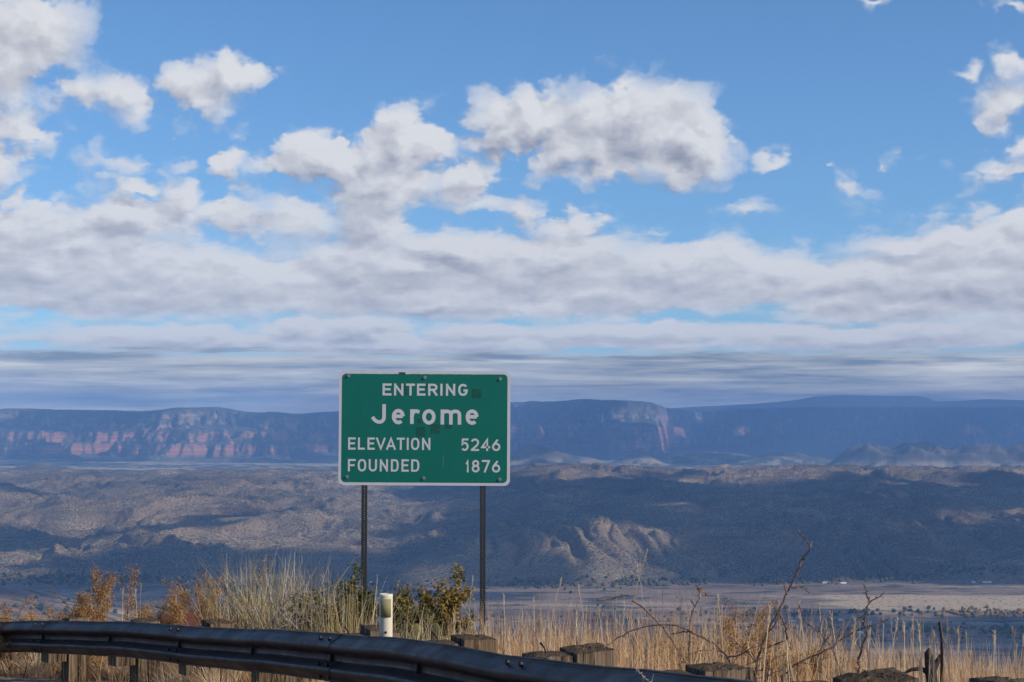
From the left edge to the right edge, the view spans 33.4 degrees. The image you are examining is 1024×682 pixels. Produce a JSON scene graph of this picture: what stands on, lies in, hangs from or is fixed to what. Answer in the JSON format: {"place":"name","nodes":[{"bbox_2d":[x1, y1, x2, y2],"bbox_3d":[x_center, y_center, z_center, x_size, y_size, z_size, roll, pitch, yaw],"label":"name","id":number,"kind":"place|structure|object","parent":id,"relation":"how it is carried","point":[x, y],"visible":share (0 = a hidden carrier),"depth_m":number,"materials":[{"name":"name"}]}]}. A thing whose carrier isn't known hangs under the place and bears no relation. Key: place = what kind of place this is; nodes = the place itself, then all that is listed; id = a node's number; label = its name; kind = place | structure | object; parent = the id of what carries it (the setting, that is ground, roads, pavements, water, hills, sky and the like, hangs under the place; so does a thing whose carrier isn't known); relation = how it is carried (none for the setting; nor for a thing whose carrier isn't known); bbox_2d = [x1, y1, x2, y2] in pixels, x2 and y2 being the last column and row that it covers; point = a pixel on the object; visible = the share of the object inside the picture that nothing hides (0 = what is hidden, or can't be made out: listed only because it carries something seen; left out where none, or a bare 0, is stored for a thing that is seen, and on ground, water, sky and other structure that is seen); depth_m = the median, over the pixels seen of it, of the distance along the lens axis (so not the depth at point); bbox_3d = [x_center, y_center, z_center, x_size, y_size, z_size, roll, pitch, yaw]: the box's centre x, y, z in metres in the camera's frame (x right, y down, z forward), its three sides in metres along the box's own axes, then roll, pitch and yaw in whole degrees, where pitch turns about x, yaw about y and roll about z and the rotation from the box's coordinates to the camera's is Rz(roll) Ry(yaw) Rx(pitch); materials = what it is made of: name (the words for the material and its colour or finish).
{"place":"outdoors","nodes":[
{"label":"outdoors","id":0,"kind":"place"},
{"bbox_2d":[0,672,129,681],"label":"ground","id":1,"kind":"structure","parent":0,"point":[19,679],"depth_m":17.35,"materials":[{"name":"soil"}]},
{"bbox_2d":[0,590,115,677],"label":"dry shrub","id":2,"kind":"object","parent":1,"relation":"on","point":[1,638],"visible":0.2,"depth_m":17.78,"materials":[{"name":"brown plant"}]},
{"bbox_2d":[48,587,73,616],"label":"dead plant","id":3,"kind":"object","parent":1,"relation":"on","point":[64,601],"visible":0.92,"depth_m":18.27,"materials":[{"name":"plant"}]},
{"bbox_2d":[0,600,141,663],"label":"dry shrub","id":4,"kind":"object","parent":1,"relation":"on","point":[8,615],"visible":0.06,"depth_m":18.75,"materials":[{"name":"brown plant"}]},
{"bbox_2d":[56,562,123,620],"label":"dry shrub","id":5,"kind":"object","parent":1,"relation":"on","point":[84,610],"visible":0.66,"depth_m":18.55,"materials":[{"name":"orange plant"}]},
{"bbox_2d":[87,595,149,678],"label":"dry shrub","id":6,"kind":"object","parent":1,"relation":"on","point":[96,662],"visible":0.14,"depth_m":17.45,"materials":[{"name":"brown plant"}]},
{"bbox_2d":[116,564,196,623],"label":"dry shrub","id":7,"kind":"object","parent":1,"relation":"on","point":[134,584],"visible":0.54,"depth_m":17.98,"materials":[{"name":"orange plant"}]},
{"bbox_2d":[126,592,188,624],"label":"dry shrub","id":8,"kind":"object","parent":1,"relation":"on","point":[160,619],"visible":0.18,"depth_m":18.33,"materials":[{"name":"brown plant"}]},
{"bbox_2d":[162,572,228,624],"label":"dry shrub","id":9,"kind":"object","parent":1,"relation":"on","point":[177,609],"visible":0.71,"depth_m":17.91,"materials":[{"name":"plant"}]},
{"bbox_2d":[139,581,290,681],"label":"bunch grass","id":10,"kind":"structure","parent":1,"relation":"on","point":[214,613],"depth_m":15.07,"materials":[{"name":"beige plant"}]},
{"bbox_2d":[174,554,279,625],"bbox_3d":[-2.720,2.644,16.131,0.946,1.211,1.293,0,-3,0],"label":"dead shrub","id":11,"kind":"object","parent":1,"relation":"on","point":[225,593],"visible":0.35,"depth_m":16.28,"materials":[{"name":"brown plant"}]},
{"bbox_2d":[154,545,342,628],"bbox_3d":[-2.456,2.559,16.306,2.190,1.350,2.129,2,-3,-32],"label":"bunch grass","id":12,"kind":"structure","parent":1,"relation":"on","point":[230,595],"depth_m":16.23,"materials":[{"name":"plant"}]},
{"bbox_2d":[222,670,303,681],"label":"bunch grass","id":13,"kind":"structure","parent":1,"relation":"on","point":[270,678],"depth_m":12.53,"materials":[{"name":"beige plant"}]},
{"bbox_2d":[169,546,377,629],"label":"bunch grass","id":14,"kind":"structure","parent":1,"relation":"on","point":[265,607],"depth_m":15.45,"materials":[{"name":"plant"}]},
{"bbox_2d":[215,555,341,629],"bbox_3d":[-2.043,2.481,15.030,1.110,1.235,1.160,0,-3,0],"label":"dead shrub","id":15,"kind":"object","parent":1,"relation":"on","point":[262,619],"visible":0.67,"depth_m":14.81,"materials":[{"name":"plant"}]},
{"bbox_2d":[262,566,346,631],"bbox_3d":[-1.805,2.490,14.581,0.745,1.112,0.929,0,-3,0],"label":"dead shrub","id":16,"kind":"object","parent":1,"relation":"on","point":[289,620],"visible":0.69,"depth_m":14.74,"materials":[{"name":"plant"}]},
{"bbox_2d":[236,562,409,632],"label":"bunch grass","id":17,"kind":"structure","parent":1,"relation":"on","point":[305,624],"depth_m":14.86,"materials":[{"name":"plant"}]},
{"bbox_2d":[257,574,425,636],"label":"bunch grass","id":18,"kind":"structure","parent":1,"relation":"on","point":[351,626],"depth_m":14.51,"materials":[{"name":"plant"}]},
{"bbox_2d":[286,554,441,634],"bbox_3d":[-1.330,2.486,15.295,1.412,1.144,1.124,0,-3,0],"label":"oak scrub","id":19,"kind":"object","parent":1,"relation":"on","point":[357,615],"visible":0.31,"depth_m":15.13,"materials":[{"name":"green plant"}]},
{"bbox_2d":[379,593,392,636],"bbox_3d":[-0.808,2.182,10.926,0.088,1.120,0.089,0,-3,0],"label":"delineator post","id":20,"kind":"object","parent":1,"relation":"on","point":[385,614],"visible":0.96,"depth_m":10.91,"materials":[{"name":"white plastic"}]},
{"bbox_2d":[331,602,472,640],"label":"bunch grass","id":21,"kind":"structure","parent":1,"relation":"on","point":[412,625],"depth_m":13.19,"materials":[{"name":"plant"}]},
{"bbox_2d":[358,608,485,639],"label":"bunch grass","id":22,"kind":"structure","parent":1,"relation":"on","point":[429,633],"depth_m":13.65,"materials":[{"name":"beige plant"}]},
{"bbox_2d":[377,581,468,636],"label":"oak scrub","id":23,"kind":"object","parent":1,"relation":"on","point":[402,597],"visible":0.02,"depth_m":15.98,"materials":[{"name":"green plant"}]},
{"bbox_2d":[400,623,446,640],"bbox_3d":[-0.746,2.651,14.485,0.417,0.540,0.215,0,-3,0],"label":"prickly pear","id":24,"kind":"object","parent":1,"relation":"on","point":[436,628],"visible":0.21,"depth_m":14.51,"materials":[{"name":"green plant"}]},
{"bbox_2d":[338,371,509,634],"bbox_3d":[-0.934,2.069,18.185,1.835,3.506,0.084,0,-3,0],"label":"road sign","id":25,"kind":"object","parent":1,"relation":"on","point":[443,428],"visible":0.84,"depth_m":18.21,"materials":[{"name":"green metal"}]},
{"bbox_2d":[393,562,479,639],"bbox_3d":[-0.792,2.644,16.060,1.089,1.097,0.660,2,-4,-41],"label":"oak scrub","id":26,"kind":"object","parent":1,"relation":"on","point":[449,601],"visible":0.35,"depth_m":16.14,"materials":[{"name":"green plant"}]},
{"bbox_2d":[0,616,1023,681],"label":"guard rail","id":27,"kind":"object","parent":1,"relation":"on","point":[367,653],"visible":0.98,"depth_m":11.19,"materials":[{"name":"metal"}]},
{"bbox_2d":[0,589,1023,681],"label":"dry grass","id":28,"kind":"structure","parent":1,"relation":"on","point":[517,648],"depth_m":12.29,"materials":[{"name":"plant"}]},
{"bbox_2d":[121,548,1023,681],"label":"seed stalks","id":29,"kind":"object","parent":1,"relation":"on","point":[851,647],"visible":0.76,"depth_m":9.52,"materials":[{"name":"beige plant"}]},
{"bbox_2d":[597,594,756,670],"bbox_3d":[0.777,1.616,7.933,0.762,0.885,0.147,0,-3,0],"label":"thorn bush","id":30,"kind":"object","parent":1,"relation":"on","point":[706,639],"visible":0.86,"depth_m":7.94,"materials":[{"name":"brown plant"}]},
{"bbox_2d":[650,608,743,669],"bbox_3d":[1.315,2.344,12.321,0.588,0.825,0.592,3,-4,-45],"label":"dry shrub","id":31,"kind":"object","parent":1,"relation":"on","point":[684,647],"visible":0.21,"depth_m":12.32,"materials":[{"name":"brown plant"}]},
{"bbox_2d":[688,585,707,663],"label":"thorn bush","id":32,"kind":"object","parent":1,"relation":"on","point":[699,590],"visible":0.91,"depth_m":8.96,"materials":[{"name":"brown plant"}]},
{"bbox_2d":[679,640,787,681],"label":"thorn bush","id":33,"kind":"object","parent":1,"relation":"on","point":[766,669],"visible":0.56,"depth_m":7.53,"materials":[{"name":"brown plant"}]},
{"bbox_2d":[692,596,786,676],"bbox_3d":[1.580,2.159,11.871,0.744,0.840,0.901,0,-3,0],"label":"dry shrub","id":34,"kind":"object","parent":1,"relation":"on","point":[743,618],"visible":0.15,"depth_m":11.86,"materials":[{"name":"brown plant"}]},
{"bbox_2d":[733,528,812,680],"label":"thorn bush","id":35,"kind":"object","parent":1,"relation":"on","point":[770,625],"visible":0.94,"depth_m":8.15,"materials":[{"name":"brown plant"}]},
{"bbox_2d":[727,621,864,681],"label":"dry shrub","id":36,"kind":"object","parent":1,"relation":"on","point":[794,661],"visible":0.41,"depth_m":10.31,"materials":[{"name":"brown plant"}]},
{"bbox_2d":[798,604,846,674],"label":"thorn bush","id":37,"kind":"object","parent":1,"relation":"on","point":[819,631],"visible":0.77,"depth_m":8.53,"materials":[{"name":"brown plant"}]},
{"bbox_2d":[779,618,888,681],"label":"thorn bush","id":38,"kind":"object","parent":1,"relation":"on","point":[798,663],"visible":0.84,"depth_m":7.73,"materials":[{"name":"brown plant"}]},
{"bbox_2d":[854,583,883,672],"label":"thorn bush","id":39,"kind":"object","parent":1,"relation":"on","point":[863,642],"visible":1,"depth_m":7.34,"materials":[{"name":"brown plant"}]},
{"bbox_2d":[904,648,939,681],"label":"burnt stump","id":40,"kind":"object","parent":1,"relation":"on","point":[928,675],"visible":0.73,"depth_m":8.91,"materials":[{"name":"brown wood"}]},
{"bbox_2d":[938,622,942,681],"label":"metal stake","id":41,"kind":"object","parent":1,"relation":"on","point":[941,651],"visible":0.99,"depth_m":8.71,"materials":[{"name":"metal"}]},
{"bbox_2d":[0,637,719,681],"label":"tussock grass","id":42,"kind":"structure","parent":0,"point":[182,678],"depth_m":16.70,"materials":[{"name":"plant"}]},
{"bbox_2d":[0,462,1023,586],"bbox_3d":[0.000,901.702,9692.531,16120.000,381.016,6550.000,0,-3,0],"label":"foothills","id":43,"kind":"structure","parent":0,"point":[840,535],"depth_m":7736.65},
{"bbox_2d":[0,463,1023,582],"bbox_3d":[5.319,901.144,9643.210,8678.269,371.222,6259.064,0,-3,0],"label":"scrub","id":44,"kind":"object","parent":43,"relation":"on","point":[217,572],"visible":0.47,"depth_m":8052.31,"materials":[{"name":"green plant"}]},
{"bbox_2d":[0,399,1023,459],"bbox_3d":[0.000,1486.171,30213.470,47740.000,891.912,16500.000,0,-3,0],"label":"mesa","id":45,"kind":"structure","parent":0,"point":[606,429],"depth_m":26568.60,"materials":[{"name":"stone"}]},
{"bbox_2d":[0,582,1023,676],"bbox_3d":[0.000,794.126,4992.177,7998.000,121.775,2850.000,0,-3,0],"label":"valley","id":46,"kind":"structure","parent":0,"point":[834,598],"depth_m":5633.85,"materials":[{"name":"soil"}]},
{"bbox_2d":[0,564,1023,641],"bbox_3d":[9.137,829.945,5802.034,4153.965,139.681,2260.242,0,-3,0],"label":"treeline","id":47,"kind":"object","parent":46,"relation":"on","point":[964,612],"visible":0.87,"depth_m":5793.10,"materials":[{"name":"green plant"}]},
{"bbox_2d":[0,441,1023,472],"bbox_3d":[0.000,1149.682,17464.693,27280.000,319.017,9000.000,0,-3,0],"label":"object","id":48,"kind":"structure","parent":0,"point":[923,453],"depth_m":18015.56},
{"bbox_2d":[635,668,653,681],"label":"weed","id":49,"kind":"object","parent":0,"point":[643,676],"visible":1,"depth_m":6.00,"materials":[{"name":"grey plant"}]},
{"bbox_2d":[669,395,1023,408],"bbox_3d":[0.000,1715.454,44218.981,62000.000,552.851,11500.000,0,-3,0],"label":"mountains","id":50,"kind":"structure","parent":0,"point":[863,401],"depth_m":41030.47,"materials":[{"name":"blue stone"}]},
{"bbox_3d":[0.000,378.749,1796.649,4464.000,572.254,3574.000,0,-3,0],"label":"hillside","id":51,"kind":"structure","parent":0,"visible":0},
{"bbox_2d":[161,595,245,625],"bbox_3d":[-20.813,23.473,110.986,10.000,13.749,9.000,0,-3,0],"label":"bush","id":52,"kind":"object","parent":51,"relation":"on","point":[189,618],"depth_m":110.38,"materials":[{"name":"beige plant"}]}
]}

